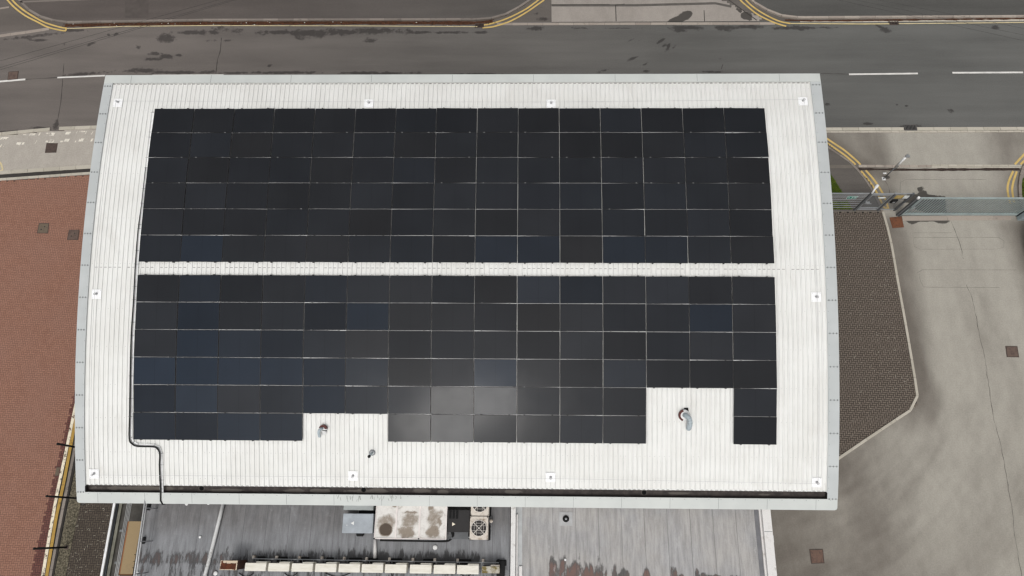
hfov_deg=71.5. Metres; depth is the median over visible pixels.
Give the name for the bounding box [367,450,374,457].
flue pipe
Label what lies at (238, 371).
solar panel
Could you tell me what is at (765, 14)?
road marking
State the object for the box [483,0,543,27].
road marking
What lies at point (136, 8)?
asphalt patch
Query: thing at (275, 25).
road marking
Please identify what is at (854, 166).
kerb
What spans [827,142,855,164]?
road marking
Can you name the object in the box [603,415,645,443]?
solar panel
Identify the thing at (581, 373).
solar panel
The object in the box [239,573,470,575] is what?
hose loops
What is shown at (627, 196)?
solar panel
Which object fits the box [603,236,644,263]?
solar panel
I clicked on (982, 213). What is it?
sliding gate
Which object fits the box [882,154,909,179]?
lamp post
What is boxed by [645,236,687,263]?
solar panel
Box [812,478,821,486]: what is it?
roof anchor
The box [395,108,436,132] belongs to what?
solar panel
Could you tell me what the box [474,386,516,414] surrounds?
solar panel
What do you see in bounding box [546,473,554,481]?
roof anchor
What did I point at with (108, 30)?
overhead cable
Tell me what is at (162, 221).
solar panel
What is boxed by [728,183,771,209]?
solar panel
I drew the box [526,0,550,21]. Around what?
asphalt patch
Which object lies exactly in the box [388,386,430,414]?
solar panel
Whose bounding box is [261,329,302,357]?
solar panel
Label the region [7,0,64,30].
road marking
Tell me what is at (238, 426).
solar panel
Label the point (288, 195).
solar panel
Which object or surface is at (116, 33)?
overhead cable
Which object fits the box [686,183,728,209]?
solar panel
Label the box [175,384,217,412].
solar panel
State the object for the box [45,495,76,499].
steel post
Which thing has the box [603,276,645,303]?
solar panel
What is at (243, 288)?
solar panel
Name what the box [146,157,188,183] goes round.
solar panel
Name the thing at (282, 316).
solar panel
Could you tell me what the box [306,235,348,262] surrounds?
solar panel
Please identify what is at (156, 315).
solar panel
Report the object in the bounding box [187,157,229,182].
solar panel
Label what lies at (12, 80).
road marking
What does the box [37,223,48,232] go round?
manhole cover
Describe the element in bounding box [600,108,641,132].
solar panel
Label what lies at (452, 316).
solar panel
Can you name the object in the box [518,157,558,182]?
solar panel
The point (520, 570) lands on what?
upstand block
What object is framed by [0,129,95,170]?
pavement
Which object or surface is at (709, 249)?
solar panel
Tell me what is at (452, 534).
hose bundle
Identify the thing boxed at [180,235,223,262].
solar panel
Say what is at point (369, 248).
solar panel
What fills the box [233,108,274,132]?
solar panel
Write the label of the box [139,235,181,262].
solar panel
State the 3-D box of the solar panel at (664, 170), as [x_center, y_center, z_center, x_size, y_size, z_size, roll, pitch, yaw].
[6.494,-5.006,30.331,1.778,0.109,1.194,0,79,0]
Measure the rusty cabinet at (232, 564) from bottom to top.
1.150 m
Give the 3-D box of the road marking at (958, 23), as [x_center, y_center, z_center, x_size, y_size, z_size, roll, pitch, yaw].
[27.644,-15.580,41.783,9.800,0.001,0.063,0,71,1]
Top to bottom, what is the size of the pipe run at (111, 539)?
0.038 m
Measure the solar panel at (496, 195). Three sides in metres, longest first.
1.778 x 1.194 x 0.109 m
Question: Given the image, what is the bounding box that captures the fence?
[832,193,869,209]
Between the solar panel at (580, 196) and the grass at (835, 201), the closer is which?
the solar panel at (580, 196)
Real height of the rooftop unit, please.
0.870 m
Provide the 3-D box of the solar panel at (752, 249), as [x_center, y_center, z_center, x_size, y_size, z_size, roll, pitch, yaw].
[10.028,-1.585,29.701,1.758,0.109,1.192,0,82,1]
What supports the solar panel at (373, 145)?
on the warehouse
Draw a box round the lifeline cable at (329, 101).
[91,99,818,483]
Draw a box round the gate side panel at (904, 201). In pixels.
[880,192,914,210]
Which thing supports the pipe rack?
on the passage floor
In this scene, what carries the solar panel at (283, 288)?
on the warehouse
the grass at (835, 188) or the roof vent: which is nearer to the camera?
the roof vent
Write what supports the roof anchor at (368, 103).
on the warehouse
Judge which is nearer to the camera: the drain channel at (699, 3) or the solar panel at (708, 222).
the solar panel at (708, 222)
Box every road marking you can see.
[0,79,24,81]
[0,131,92,146]
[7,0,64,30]
[12,0,65,28]
[41,405,74,575]
[45,419,74,575]
[57,75,104,77]
[67,25,476,28]
[186,74,223,74]
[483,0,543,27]
[484,0,538,25]
[740,0,785,26]
[745,0,789,23]
[791,23,889,23]
[827,138,860,164]
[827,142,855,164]
[849,73,917,74]
[860,171,882,202]
[865,170,888,208]
[899,22,1023,23]
[952,72,1022,73]
[1006,171,1013,203]
[1011,171,1017,201]
[1014,153,1023,164]
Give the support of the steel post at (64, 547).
on the ground at (61, 479)
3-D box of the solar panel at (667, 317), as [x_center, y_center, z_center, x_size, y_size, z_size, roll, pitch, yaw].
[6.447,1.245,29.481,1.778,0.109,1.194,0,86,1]
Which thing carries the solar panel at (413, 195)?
on the warehouse
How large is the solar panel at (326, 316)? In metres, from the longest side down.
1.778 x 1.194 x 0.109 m
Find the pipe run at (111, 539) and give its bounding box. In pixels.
[104,503,118,575]
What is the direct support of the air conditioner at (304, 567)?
on the flat roof extension at (177, 546)
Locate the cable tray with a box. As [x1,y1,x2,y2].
[128,113,163,499]
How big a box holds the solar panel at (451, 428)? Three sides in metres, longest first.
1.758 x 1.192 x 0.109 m
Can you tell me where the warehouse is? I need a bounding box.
[75,73,839,509]
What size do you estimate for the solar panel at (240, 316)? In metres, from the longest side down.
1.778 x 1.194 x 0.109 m
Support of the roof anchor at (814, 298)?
on the warehouse
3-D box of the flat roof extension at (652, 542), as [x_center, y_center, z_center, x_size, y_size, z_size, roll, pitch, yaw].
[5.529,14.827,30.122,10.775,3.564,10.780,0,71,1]
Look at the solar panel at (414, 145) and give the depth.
30.73 m
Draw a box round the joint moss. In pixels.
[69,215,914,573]
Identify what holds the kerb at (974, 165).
on the yard at (924, 486)
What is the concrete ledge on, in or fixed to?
on the passage floor
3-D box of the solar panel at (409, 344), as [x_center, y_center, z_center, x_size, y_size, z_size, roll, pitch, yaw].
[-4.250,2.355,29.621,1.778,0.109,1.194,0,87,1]
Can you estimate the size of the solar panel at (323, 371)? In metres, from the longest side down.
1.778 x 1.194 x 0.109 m
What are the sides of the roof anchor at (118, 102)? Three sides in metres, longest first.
0.400 x 0.400 x 0.184 m
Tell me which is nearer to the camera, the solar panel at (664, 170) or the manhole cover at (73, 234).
the solar panel at (664, 170)
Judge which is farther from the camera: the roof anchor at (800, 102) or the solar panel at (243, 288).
the roof anchor at (800, 102)
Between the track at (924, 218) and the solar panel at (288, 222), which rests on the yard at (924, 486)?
the track at (924, 218)
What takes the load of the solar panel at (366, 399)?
on the warehouse
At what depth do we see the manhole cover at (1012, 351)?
35.49 m
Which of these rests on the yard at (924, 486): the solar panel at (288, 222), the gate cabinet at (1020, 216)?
the gate cabinet at (1020, 216)
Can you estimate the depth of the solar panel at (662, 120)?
30.78 m
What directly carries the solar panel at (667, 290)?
on the warehouse
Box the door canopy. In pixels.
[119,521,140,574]
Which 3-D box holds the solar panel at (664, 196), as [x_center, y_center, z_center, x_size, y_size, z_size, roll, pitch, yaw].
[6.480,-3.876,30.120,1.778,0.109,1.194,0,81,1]
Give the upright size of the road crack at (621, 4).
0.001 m
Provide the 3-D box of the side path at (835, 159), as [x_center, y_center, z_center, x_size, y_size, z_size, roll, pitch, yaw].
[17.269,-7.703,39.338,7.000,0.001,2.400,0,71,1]
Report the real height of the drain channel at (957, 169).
0.001 m
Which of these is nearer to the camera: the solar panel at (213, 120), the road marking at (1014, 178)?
the solar panel at (213, 120)
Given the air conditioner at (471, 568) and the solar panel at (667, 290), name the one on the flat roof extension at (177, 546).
the air conditioner at (471, 568)
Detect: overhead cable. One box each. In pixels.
[0,0,228,67]
[1,0,216,60]
[1,0,233,69]
[840,0,1023,40]
[858,0,1021,34]
[881,0,1019,27]
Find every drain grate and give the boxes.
[475,23,483,27]
[888,20,898,24]
[904,124,916,130]
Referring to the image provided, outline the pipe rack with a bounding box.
[114,503,131,575]
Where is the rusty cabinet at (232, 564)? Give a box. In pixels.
[219,560,247,569]
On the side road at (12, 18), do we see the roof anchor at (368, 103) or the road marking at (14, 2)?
the road marking at (14, 2)
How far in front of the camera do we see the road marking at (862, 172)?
38.61 m
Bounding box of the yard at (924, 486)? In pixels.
[771,130,1023,575]
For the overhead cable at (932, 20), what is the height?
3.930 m
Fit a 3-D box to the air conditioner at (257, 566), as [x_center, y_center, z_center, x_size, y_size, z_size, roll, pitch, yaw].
[-10.523,11.550,29.557,0.868,0.784,0.359,0,71,1]
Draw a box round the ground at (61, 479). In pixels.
[3,134,85,575]
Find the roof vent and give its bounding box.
[559,512,572,525]
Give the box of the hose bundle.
[380,532,453,541]
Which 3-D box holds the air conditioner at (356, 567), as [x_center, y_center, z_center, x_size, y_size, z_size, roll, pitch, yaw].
[-6.655,11.568,29.479,0.875,0.784,0.372,0,71,1]
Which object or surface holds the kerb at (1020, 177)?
on the yard at (924, 486)
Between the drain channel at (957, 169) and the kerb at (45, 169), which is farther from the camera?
the kerb at (45, 169)
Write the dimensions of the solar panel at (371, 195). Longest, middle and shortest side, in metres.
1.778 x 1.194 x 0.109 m
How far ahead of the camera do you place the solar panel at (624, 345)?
29.39 m
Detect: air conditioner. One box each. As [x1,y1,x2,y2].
[245,561,270,570]
[268,561,293,570]
[291,562,316,571]
[315,562,339,571]
[338,562,362,572]
[361,562,385,572]
[385,563,408,572]
[410,563,432,573]
[434,563,455,573]
[457,563,478,573]
[482,564,499,572]
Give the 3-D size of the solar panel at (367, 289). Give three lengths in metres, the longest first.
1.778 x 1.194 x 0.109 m
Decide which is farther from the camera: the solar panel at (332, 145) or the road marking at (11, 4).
the road marking at (11, 4)
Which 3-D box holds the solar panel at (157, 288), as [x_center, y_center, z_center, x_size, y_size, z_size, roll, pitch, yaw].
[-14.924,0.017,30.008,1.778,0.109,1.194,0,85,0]
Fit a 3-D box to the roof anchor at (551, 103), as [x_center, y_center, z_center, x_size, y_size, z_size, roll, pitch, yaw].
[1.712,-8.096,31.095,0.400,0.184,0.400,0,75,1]
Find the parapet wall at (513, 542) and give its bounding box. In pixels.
[510,507,515,575]
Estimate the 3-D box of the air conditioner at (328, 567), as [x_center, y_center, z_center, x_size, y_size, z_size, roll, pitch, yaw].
[-7.620,11.564,29.498,0.873,0.784,0.369,0,71,1]
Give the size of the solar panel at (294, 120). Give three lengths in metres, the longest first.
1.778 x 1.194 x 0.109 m
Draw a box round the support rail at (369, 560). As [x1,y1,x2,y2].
[252,555,506,567]
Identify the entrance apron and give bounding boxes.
[551,0,761,21]
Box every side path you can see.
[828,145,850,164]
[830,168,880,211]
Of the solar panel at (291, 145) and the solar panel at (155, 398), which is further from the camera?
the solar panel at (291, 145)
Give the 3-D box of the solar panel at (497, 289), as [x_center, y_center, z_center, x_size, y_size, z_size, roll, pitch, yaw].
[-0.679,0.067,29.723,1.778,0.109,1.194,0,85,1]
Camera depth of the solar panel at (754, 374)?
29.24 m
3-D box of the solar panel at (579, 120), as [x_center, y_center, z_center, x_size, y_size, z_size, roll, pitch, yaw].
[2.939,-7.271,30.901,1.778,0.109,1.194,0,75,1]
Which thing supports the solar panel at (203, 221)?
on the warehouse
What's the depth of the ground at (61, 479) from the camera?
34.11 m
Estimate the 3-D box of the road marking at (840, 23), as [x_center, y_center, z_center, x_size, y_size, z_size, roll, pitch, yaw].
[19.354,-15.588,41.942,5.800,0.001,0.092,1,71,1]
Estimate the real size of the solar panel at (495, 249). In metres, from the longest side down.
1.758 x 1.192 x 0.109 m
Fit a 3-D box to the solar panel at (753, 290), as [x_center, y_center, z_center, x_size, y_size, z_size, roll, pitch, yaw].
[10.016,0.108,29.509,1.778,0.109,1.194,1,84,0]
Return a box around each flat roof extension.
[133,504,510,575]
[515,507,776,575]
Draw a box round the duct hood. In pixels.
[343,505,374,513]
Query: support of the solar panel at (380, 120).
on the warehouse
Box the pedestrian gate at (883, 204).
[853,192,896,210]
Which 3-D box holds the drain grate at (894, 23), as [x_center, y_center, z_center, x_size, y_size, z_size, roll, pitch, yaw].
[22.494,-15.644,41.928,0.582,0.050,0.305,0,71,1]
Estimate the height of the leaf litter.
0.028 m
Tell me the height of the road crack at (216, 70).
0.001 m
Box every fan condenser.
[469,516,490,539]
[471,507,490,516]
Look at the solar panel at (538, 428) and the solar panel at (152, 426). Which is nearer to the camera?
the solar panel at (538, 428)
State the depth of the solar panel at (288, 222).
30.20 m
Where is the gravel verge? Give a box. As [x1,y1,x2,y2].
[54,469,80,575]
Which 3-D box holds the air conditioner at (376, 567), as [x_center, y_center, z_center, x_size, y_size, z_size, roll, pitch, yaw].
[-5.705,11.573,29.459,0.877,0.784,0.375,0,71,1]
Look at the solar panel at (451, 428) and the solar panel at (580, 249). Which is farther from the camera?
the solar panel at (580, 249)
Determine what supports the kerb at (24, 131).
on the road at (935, 91)
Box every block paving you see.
[66,503,111,575]
[833,212,917,454]
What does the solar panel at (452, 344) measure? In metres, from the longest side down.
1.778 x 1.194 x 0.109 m
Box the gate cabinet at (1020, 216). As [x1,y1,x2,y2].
[1016,211,1023,220]
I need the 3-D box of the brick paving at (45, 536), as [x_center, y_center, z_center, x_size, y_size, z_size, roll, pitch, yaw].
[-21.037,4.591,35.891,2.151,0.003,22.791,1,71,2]
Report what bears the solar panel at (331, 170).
on the warehouse
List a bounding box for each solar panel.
[133,412,175,439]
[134,329,176,356]
[134,357,175,384]
[134,384,175,412]
[135,302,177,329]
[136,274,178,301]
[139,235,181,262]
[141,209,183,234]
[143,182,185,208]
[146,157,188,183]
[148,132,191,157]
[152,108,194,132]
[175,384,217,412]
[176,329,218,357]
[176,357,217,384]
[176,412,217,440]
[177,302,219,329]
[178,274,220,302]
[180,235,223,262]
[182,209,224,235]
[184,182,226,208]
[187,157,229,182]
[190,132,231,157]
[192,108,234,132]
[218,357,260,385]
[218,385,259,413]
[218,412,259,440]
[219,302,261,329]
[219,329,260,357]
[220,274,262,302]
[222,235,264,262]
[223,208,266,235]
[226,182,268,208]
[228,157,270,182]
[230,132,271,157]
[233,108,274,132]
[260,357,302,385]
[260,385,302,413]
[260,413,301,440]
[261,303,303,330]
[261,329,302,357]
[262,275,304,302]
[264,235,306,262]
[266,208,307,235]
[267,182,309,209]
[269,157,310,182]
[271,132,312,157]
[273,108,314,133]
[303,330,345,358]
[303,358,344,385]
[303,385,344,413]
[304,302,345,330]
[305,275,346,302]
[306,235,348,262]
[307,208,349,235]
[309,182,350,208]
[310,157,352,183]
[312,132,353,157]
[314,108,355,132]
[345,357,387,385]
[345,386,387,414]
[346,302,388,330]
[346,330,387,358]
[347,275,388,302]
[348,235,389,262]
[349,209,390,235]
[350,182,392,209]
[352,157,393,182]
[353,132,394,157]
[355,108,395,132]
[388,330,430,358]
[388,358,430,386]
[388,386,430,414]
[388,414,430,442]
[389,275,431,303]
[389,302,430,330]
[390,236,432,262]
[391,209,432,235]
[392,182,433,209]
[393,157,434,182]
[394,132,435,157]
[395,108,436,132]
[431,303,473,330]
[431,330,473,358]
[431,358,473,386]
[431,386,473,414]
[431,414,472,442]
[432,275,473,302]
[433,209,474,235]
[433,236,474,263]
[434,182,475,209]
[435,132,476,157]
[435,157,475,182]
[436,107,476,132]
[474,275,516,303]
[474,303,516,330]
[474,331,516,358]
[474,358,516,386]
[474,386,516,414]
[474,414,515,442]
[475,209,516,235]
[475,236,516,263]
[476,157,517,182]
[476,182,517,209]
[477,107,517,132]
[477,132,517,157]
[517,209,559,236]
[517,275,559,303]
[517,304,559,331]
[517,331,559,359]
[517,359,559,387]
[517,386,559,414]
[517,415,559,443]
[518,107,558,132]
[518,132,558,157]
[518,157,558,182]
[518,182,559,209]
[518,235,559,263]
[559,108,600,132]
[559,132,600,158]
[560,157,600,182]
[560,183,601,209]
[560,209,601,235]
[560,236,601,263]
[560,276,602,303]
[560,304,602,331]
[560,331,602,359]
[560,359,602,387]
[560,387,602,415]
[560,415,602,443]
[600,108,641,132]
[601,132,642,157]
[601,157,642,183]
[602,182,643,209]
[602,209,643,236]
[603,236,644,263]
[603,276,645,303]
[603,304,645,331]
[603,331,645,359]
[603,359,645,387]
[603,387,645,415]
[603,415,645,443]
[641,107,682,132]
[642,132,684,157]
[643,157,685,182]
[644,182,686,209]
[645,209,687,236]
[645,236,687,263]
[646,276,688,303]
[646,303,688,331]
[646,332,689,360]
[647,359,689,388]
[682,107,724,133]
[684,132,725,157]
[685,157,727,183]
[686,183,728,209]
[687,209,729,236]
[688,236,730,263]
[689,276,731,303]
[689,304,732,332]
[690,331,732,359]
[690,360,732,388]
[724,107,765,132]
[725,132,768,157]
[727,157,769,182]
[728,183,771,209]
[729,209,772,236]
[731,236,773,263]
[732,276,774,304]
[733,304,775,332]
[733,332,776,360]
[733,360,776,388]
[733,388,776,416]
[733,416,776,444]
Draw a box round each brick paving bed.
[31,394,74,575]
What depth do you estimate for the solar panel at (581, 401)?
29.36 m
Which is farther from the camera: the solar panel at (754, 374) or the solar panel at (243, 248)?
the solar panel at (243, 248)
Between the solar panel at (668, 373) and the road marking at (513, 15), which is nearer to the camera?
the solar panel at (668, 373)
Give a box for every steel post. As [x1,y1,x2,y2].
[33,545,68,549]
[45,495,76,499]
[56,443,74,447]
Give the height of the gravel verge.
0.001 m
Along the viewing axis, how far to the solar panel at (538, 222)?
29.99 m
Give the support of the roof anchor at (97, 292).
on the warehouse
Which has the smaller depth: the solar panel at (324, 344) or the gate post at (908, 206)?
the solar panel at (324, 344)
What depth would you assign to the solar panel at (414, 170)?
30.50 m
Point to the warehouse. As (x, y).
(673, 461)
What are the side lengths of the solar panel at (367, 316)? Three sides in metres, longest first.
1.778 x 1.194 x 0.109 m
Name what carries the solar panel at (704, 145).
on the warehouse
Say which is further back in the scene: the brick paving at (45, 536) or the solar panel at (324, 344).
the brick paving at (45, 536)
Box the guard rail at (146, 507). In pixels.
[133,500,157,575]
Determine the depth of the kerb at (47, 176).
39.64 m
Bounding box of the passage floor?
[106,503,143,575]
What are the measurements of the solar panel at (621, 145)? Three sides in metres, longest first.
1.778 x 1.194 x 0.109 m
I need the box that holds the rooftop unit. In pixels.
[373,506,447,539]
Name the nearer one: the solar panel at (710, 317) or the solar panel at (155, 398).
the solar panel at (710, 317)
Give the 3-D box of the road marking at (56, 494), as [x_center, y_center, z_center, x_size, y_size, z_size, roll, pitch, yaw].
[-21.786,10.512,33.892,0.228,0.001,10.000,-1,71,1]
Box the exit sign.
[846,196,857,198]
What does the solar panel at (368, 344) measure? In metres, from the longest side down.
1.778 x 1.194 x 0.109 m
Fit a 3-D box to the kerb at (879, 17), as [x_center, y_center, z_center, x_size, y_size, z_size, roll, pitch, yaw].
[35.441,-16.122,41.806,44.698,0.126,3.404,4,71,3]
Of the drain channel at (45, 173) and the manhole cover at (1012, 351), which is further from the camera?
the drain channel at (45, 173)
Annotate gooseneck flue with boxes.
[317,424,327,437]
[678,408,692,430]
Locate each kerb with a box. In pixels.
[0,28,48,36]
[0,128,49,135]
[0,165,90,174]
[0,172,89,180]
[18,0,531,23]
[49,442,74,575]
[59,125,96,129]
[497,22,774,24]
[750,0,1023,18]
[800,19,1023,21]
[826,127,903,130]
[826,131,1023,132]
[828,146,882,211]
[839,212,918,459]
[858,165,931,166]
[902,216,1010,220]
[917,127,1023,130]
[932,164,1021,166]
[932,166,1020,167]
[1018,165,1023,207]
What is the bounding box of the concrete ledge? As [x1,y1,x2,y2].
[107,503,122,575]
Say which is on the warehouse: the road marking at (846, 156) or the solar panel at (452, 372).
the solar panel at (452, 372)
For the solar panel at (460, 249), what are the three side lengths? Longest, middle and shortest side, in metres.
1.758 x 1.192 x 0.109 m
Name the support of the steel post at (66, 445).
on the ground at (61, 479)
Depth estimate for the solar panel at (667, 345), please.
29.36 m
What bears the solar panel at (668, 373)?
on the warehouse
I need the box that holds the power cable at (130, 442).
[128,167,164,504]
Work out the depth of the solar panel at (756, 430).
29.22 m
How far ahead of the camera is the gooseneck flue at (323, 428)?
29.51 m
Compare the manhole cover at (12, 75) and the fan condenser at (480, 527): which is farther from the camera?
the manhole cover at (12, 75)
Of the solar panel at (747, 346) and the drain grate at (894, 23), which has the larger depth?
the drain grate at (894, 23)
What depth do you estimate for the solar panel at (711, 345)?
29.32 m
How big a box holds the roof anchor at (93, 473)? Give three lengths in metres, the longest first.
0.400 x 0.400 x 0.184 m
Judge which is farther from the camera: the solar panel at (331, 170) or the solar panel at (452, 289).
the solar panel at (331, 170)
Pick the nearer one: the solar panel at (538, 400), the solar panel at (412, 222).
the solar panel at (538, 400)
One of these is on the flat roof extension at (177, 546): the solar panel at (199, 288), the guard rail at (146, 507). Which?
the guard rail at (146, 507)
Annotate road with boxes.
[0,0,972,31]
[0,20,1023,132]
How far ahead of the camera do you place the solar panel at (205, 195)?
30.46 m
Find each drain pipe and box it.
[203,504,224,575]
[373,539,376,557]
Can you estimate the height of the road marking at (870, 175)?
0.001 m
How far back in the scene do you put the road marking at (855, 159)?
39.27 m
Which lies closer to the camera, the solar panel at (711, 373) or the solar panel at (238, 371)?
the solar panel at (711, 373)
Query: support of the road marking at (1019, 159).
on the yard at (924, 486)
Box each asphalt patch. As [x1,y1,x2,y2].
[125,0,147,17]
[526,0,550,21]
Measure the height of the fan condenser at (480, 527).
0.900 m
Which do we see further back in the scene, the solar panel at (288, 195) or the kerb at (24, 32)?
the kerb at (24, 32)
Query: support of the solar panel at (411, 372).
on the warehouse
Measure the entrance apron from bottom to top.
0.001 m
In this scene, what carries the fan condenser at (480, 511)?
on the flat roof extension at (177, 546)
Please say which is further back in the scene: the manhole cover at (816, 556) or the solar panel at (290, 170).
the manhole cover at (816, 556)
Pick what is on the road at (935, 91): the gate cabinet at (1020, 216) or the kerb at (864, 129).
the kerb at (864, 129)
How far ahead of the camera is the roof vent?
30.26 m
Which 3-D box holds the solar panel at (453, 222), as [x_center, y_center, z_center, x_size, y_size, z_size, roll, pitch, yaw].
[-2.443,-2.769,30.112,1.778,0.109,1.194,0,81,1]
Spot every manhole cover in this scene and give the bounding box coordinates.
[7,71,18,79]
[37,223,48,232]
[45,143,57,152]
[55,467,59,475]
[67,230,79,239]
[809,549,823,563]
[890,216,903,227]
[1005,346,1018,356]
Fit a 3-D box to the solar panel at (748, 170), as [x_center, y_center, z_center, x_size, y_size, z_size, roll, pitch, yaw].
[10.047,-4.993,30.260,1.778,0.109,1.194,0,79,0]
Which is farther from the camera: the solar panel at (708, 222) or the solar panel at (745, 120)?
the solar panel at (745, 120)
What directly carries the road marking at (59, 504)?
on the brick paving at (45, 536)
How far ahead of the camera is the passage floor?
33.67 m
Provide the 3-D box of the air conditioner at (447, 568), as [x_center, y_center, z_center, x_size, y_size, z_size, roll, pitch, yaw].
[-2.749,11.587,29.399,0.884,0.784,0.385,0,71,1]
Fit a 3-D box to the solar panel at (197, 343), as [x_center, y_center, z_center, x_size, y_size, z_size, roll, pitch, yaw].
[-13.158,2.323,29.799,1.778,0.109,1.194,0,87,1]
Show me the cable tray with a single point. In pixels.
(132, 367)
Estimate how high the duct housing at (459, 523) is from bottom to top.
0.780 m
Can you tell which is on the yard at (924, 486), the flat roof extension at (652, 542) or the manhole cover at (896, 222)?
the manhole cover at (896, 222)
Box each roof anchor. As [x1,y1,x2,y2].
[89,469,98,478]
[92,289,101,298]
[113,99,122,106]
[348,471,357,480]
[364,99,373,107]
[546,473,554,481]
[547,100,555,107]
[798,97,807,104]
[811,292,820,301]
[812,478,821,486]
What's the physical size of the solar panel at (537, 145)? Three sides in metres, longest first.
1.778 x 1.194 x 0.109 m
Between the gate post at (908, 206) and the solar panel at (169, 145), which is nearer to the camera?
the solar panel at (169, 145)
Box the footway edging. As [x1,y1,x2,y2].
[19,0,76,2]
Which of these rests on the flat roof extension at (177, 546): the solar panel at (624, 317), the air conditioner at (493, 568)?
the air conditioner at (493, 568)
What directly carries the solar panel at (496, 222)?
on the warehouse
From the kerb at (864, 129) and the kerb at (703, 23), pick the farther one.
the kerb at (703, 23)
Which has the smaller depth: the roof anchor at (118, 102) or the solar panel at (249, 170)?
the solar panel at (249, 170)
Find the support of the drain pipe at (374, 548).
on the flat roof extension at (177, 546)
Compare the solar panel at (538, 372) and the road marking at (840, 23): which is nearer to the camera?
the solar panel at (538, 372)
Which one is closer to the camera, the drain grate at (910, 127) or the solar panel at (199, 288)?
the solar panel at (199, 288)
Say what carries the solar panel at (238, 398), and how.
on the warehouse
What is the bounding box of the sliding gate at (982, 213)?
[902,197,1023,215]
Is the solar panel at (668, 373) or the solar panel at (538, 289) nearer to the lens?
the solar panel at (668, 373)
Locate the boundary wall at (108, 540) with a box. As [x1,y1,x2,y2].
[100,503,116,575]
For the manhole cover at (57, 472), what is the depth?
34.44 m
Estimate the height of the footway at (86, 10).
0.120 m
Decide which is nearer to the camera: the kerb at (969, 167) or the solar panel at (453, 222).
the solar panel at (453, 222)
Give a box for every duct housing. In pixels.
[342,513,375,535]
[447,510,470,538]
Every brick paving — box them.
[0,174,89,575]
[31,393,74,575]
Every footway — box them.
[21,0,526,20]
[754,0,1023,16]
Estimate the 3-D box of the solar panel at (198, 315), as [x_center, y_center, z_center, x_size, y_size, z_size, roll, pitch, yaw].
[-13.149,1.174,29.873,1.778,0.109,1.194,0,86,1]
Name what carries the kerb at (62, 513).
on the brick paving bed at (52, 500)
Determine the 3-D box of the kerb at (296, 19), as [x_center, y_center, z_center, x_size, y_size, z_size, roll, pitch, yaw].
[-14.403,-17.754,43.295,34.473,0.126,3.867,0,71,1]
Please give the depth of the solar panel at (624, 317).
29.47 m
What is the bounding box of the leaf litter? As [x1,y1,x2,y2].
[62,18,1023,26]
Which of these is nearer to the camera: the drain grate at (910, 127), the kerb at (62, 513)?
the kerb at (62, 513)
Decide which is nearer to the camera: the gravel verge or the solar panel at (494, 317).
the solar panel at (494, 317)
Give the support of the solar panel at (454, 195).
on the warehouse
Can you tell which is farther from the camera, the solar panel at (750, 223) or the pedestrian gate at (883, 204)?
the pedestrian gate at (883, 204)
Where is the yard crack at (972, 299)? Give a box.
[884,179,1021,575]
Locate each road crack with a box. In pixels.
[25,38,831,121]
[576,0,756,20]
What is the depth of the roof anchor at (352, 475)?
29.70 m
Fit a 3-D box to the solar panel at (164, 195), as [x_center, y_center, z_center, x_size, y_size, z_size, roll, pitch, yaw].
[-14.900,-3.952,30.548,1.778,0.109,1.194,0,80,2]
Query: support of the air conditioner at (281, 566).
on the flat roof extension at (177, 546)
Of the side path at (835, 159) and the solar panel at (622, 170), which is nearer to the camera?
the solar panel at (622, 170)
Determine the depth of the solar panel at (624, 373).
29.35 m
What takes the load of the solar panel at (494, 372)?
on the warehouse
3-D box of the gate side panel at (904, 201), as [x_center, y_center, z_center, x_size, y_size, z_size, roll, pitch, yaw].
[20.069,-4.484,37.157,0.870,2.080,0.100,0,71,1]
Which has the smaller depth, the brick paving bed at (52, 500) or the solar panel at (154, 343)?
the solar panel at (154, 343)
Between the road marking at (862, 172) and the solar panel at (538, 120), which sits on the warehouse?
the solar panel at (538, 120)
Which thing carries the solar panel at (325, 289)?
on the warehouse
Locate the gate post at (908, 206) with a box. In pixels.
[896,196,920,215]
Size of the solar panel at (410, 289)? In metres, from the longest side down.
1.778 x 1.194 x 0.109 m
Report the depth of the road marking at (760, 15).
42.23 m
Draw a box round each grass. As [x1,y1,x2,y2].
[830,175,842,194]
[832,200,851,209]
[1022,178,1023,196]
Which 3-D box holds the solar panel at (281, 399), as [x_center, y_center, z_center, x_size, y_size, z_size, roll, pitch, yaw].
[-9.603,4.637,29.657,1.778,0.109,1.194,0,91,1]
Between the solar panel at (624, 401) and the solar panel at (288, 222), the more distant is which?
the solar panel at (288, 222)
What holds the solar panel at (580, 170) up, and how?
on the warehouse
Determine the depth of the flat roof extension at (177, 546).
30.20 m
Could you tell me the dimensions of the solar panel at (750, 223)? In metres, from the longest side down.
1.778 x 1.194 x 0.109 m
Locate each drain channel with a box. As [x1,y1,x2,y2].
[0,169,89,177]
[52,461,74,575]
[552,2,731,7]
[858,168,1019,170]
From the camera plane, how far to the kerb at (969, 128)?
39.55 m
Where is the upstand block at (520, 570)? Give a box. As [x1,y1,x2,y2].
[519,566,521,575]
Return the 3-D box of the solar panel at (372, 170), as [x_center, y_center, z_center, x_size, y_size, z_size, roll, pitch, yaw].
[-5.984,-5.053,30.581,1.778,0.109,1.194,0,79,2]

